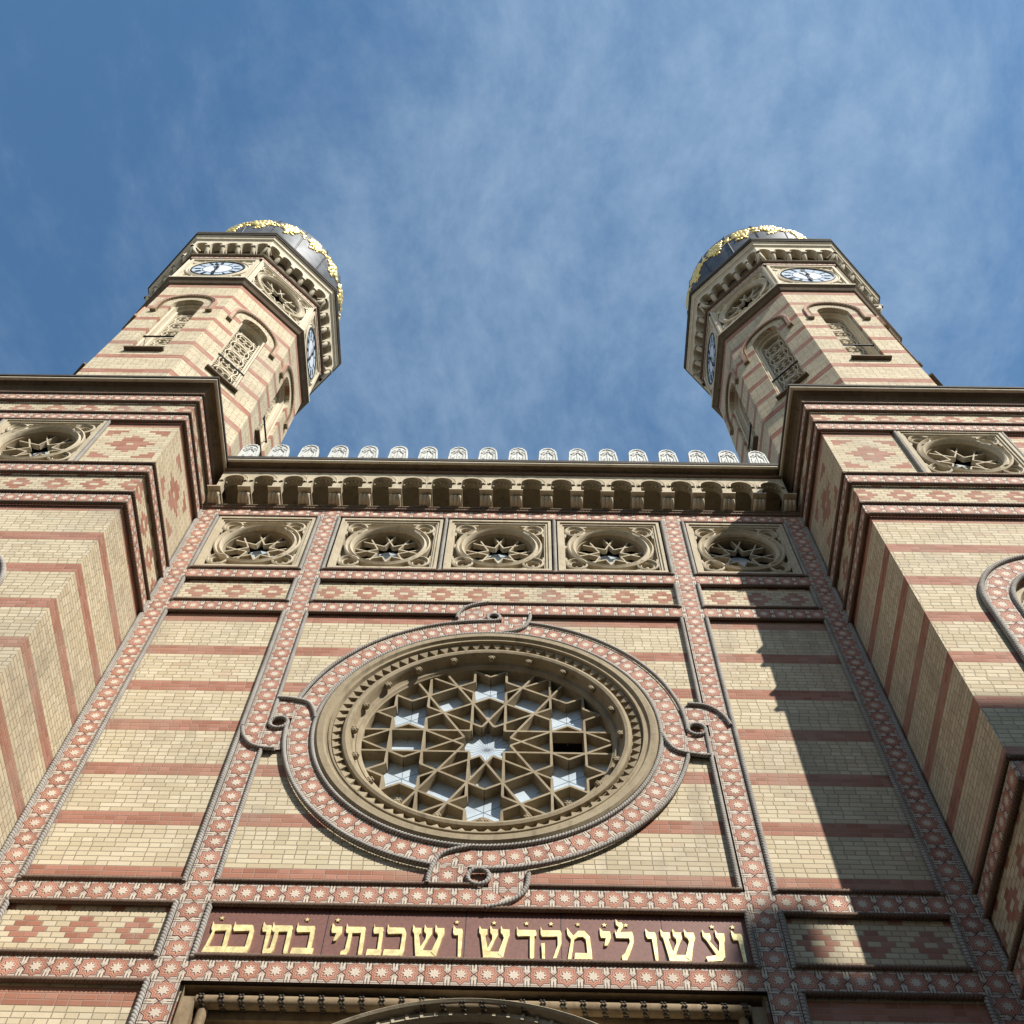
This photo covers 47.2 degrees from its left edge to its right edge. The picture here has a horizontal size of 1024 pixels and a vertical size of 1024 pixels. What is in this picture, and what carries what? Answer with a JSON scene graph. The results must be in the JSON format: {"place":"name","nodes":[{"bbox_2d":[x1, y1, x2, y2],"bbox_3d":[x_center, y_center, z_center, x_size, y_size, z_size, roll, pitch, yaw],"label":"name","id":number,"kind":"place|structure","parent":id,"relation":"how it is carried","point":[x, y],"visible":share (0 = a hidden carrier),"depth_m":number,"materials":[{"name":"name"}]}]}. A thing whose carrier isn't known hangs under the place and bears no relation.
{"place":"outdoors","nodes":[
{"label":"outdoors","id":0,"kind":"place"},
{"bbox_2d":[0,444,1023,1023],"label":"synagogue facade","id":1,"kind":"structure","parent":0,"point":[428,736],"depth_m":14.89,"materials":[{"name":"brick"}]},
{"bbox_2d":[194,516,315,566],"bbox_3d":[-4.480,0.714,20.680,1.755,1.850,0.480,1,-64,1],"label":"rosette window","id":2,"kind":"structure","parent":1,"relation":"in","point":[229,543],"depth_m":20.88,"materials":[{"name":"brown stone"}]},
{"bbox_2d":[327,518,443,568],"bbox_3d":[-2.187,0.746,20.653,1.840,1.850,0.480,1,-64,1],"label":"rosette window","id":3,"kind":"structure","parent":1,"relation":"in","point":[357,540],"depth_m":20.85,"materials":[{"name":"brown stone"}]},
{"bbox_2d":[214,601,741,908],"bbox_3d":[-0.339,3.282,15.965,6.634,6.594,0.950,1,-64,1],"label":"rose window","id":4,"kind":"structure","parent":1,"relation":"in","point":[481,741],"depth_m":15.69,"materials":[{"name":"brown stone"}]},
{"bbox_2d":[443,520,551,570],"bbox_3d":[-0.233,0.774,20.630,1.840,1.850,0.480,1,-64,1],"label":"rosette window","id":5,"kind":"structure","parent":1,"relation":"in","point":[467,543],"depth_m":20.82,"materials":[{"name":"brown stone"}]},
{"bbox_2d":[557,521,667,572],"bbox_3d":[1.722,0.801,20.606,1.840,1.850,0.480,1,-64,1],"label":"rosette window","id":6,"kind":"structure","parent":1,"relation":"in","point":[641,549],"depth_m":20.80,"materials":[{"name":"brown stone"}]},
{"bbox_2d":[685,523,802,573],"bbox_3d":[4.014,0.834,20.579,1.755,1.850,0.480,1,-64,1],"label":"rosette window","id":7,"kind":"structure","parent":1,"relation":"in","point":[770,551],"depth_m":20.78,"materials":[{"name":"brown stone"}]},
{"bbox_2d":[0,0,1023,462],"label":"sky","id":8,"kind":"structure","parent":0,"point":[515,205],"materials":[{"name":"blue"}]},
{"label":"ground","id":9,"kind":"structure","parent":0,"visible":0},
{"bbox_2d":[0,220,342,849],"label":"clock tower","id":10,"kind":"structure","parent":9,"relation":"on","point":[168,400],"depth_m":20.50,"materials":[{"name":"brick"}]},
{"bbox_2d":[0,554,6,585],"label":"arched window","id":11,"kind":"structure","parent":10,"relation":"in","point":[3,568],"depth_m":15.65,"materials":[{"name":"stone"}]},
{"bbox_2d":[0,419,107,460],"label":"rosette window","id":12,"kind":"structure","parent":10,"relation":"in","point":[15,434],"depth_m":20.15,"materials":[{"name":"brown stone"}]},
{"bbox_2d":[73,307,145,374],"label":"belfry window","id":13,"kind":"structure","parent":10,"relation":"in","point":[135,315],"depth_m":25.39,"materials":[{"name":"stone"}]},
{"bbox_2d":[123,294,217,350],"bbox_3d":[-7.866,-4.209,27.146,1.460,4.290,0.620,1,-64,1],"label":"belfry window","id":14,"kind":"structure","parent":10,"relation":"in","point":[165,330],"depth_m":27.72,"materials":[{"name":"stone"}]},
{"bbox_2d":[205,308,278,393],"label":"belfry window","id":15,"kind":"structure","parent":10,"relation":"in","point":[239,352],"depth_m":27.80,"materials":[{"name":"stone"}]},
{"bbox_2d":[255,363,294,455],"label":"belfry window","id":16,"kind":"structure","parent":10,"relation":"in","point":[270,418],"depth_m":28.82,"materials":[{"name":"stone"}]},
{"bbox_2d":[248,260,314,327],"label":"rosette window","id":17,"kind":"structure","parent":10,"relation":"in","point":[263,275],"depth_m":31.64,"materials":[{"name":"brown stone"}]},
{"bbox_2d":[684,225,1023,1000],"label":"clock tower","id":18,"kind":"structure","parent":9,"relation":"on","point":[900,471],"depth_m":18.73,"materials":[{"name":"brick"}]},
{"bbox_2d":[725,369,757,450],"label":"belfry window","id":19,"kind":"structure","parent":18,"relation":"in","point":[751,438],"depth_m":28.79,"materials":[{"name":"stone"}]},
{"bbox_2d":[710,266,775,332],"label":"rosette window","id":20,"kind":"structure","parent":18,"relation":"in","point":[729,309],"depth_m":31.51,"materials":[{"name":"brown stone"}]},
{"bbox_2d":[740,314,808,400],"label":"belfry window","id":21,"kind":"structure","parent":18,"relation":"in","point":[777,358],"depth_m":27.72,"materials":[{"name":"stone"}]},
{"bbox_2d":[836,267,852,283],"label":"rosette window","id":22,"kind":"structure","parent":18,"relation":"in","point":[837,268],"depth_m":30.86,"materials":[{"name":"brown stone"}]},
{"bbox_2d":[803,301,891,359],"bbox_3d":[7.691,-3.990,26.960,1.460,4.290,0.620,1,-64,1],"label":"belfry window","id":23,"kind":"structure","parent":18,"relation":"in","point":[844,328],"depth_m":27.53,"materials":[{"name":"stone"}]},
{"bbox_2d":[876,316,942,385],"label":"belfry window","id":24,"kind":"structure","parent":18,"relation":"in","point":[931,375],"depth_m":28.00,"materials":[{"name":"stone"}]},
{"bbox_2d":[896,431,1023,473],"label":"rosette window","id":25,"kind":"structure","parent":18,"relation":"in","point":[996,454],"depth_m":19.90,"materials":[{"name":"brown stone"}]},
{"bbox_2d":[978,554,1023,661],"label":"arched window","id":26,"kind":"structure","parent":18,"relation":"in","point":[998,591],"depth_m":15.31,"materials":[{"name":"stone"}]}
]}

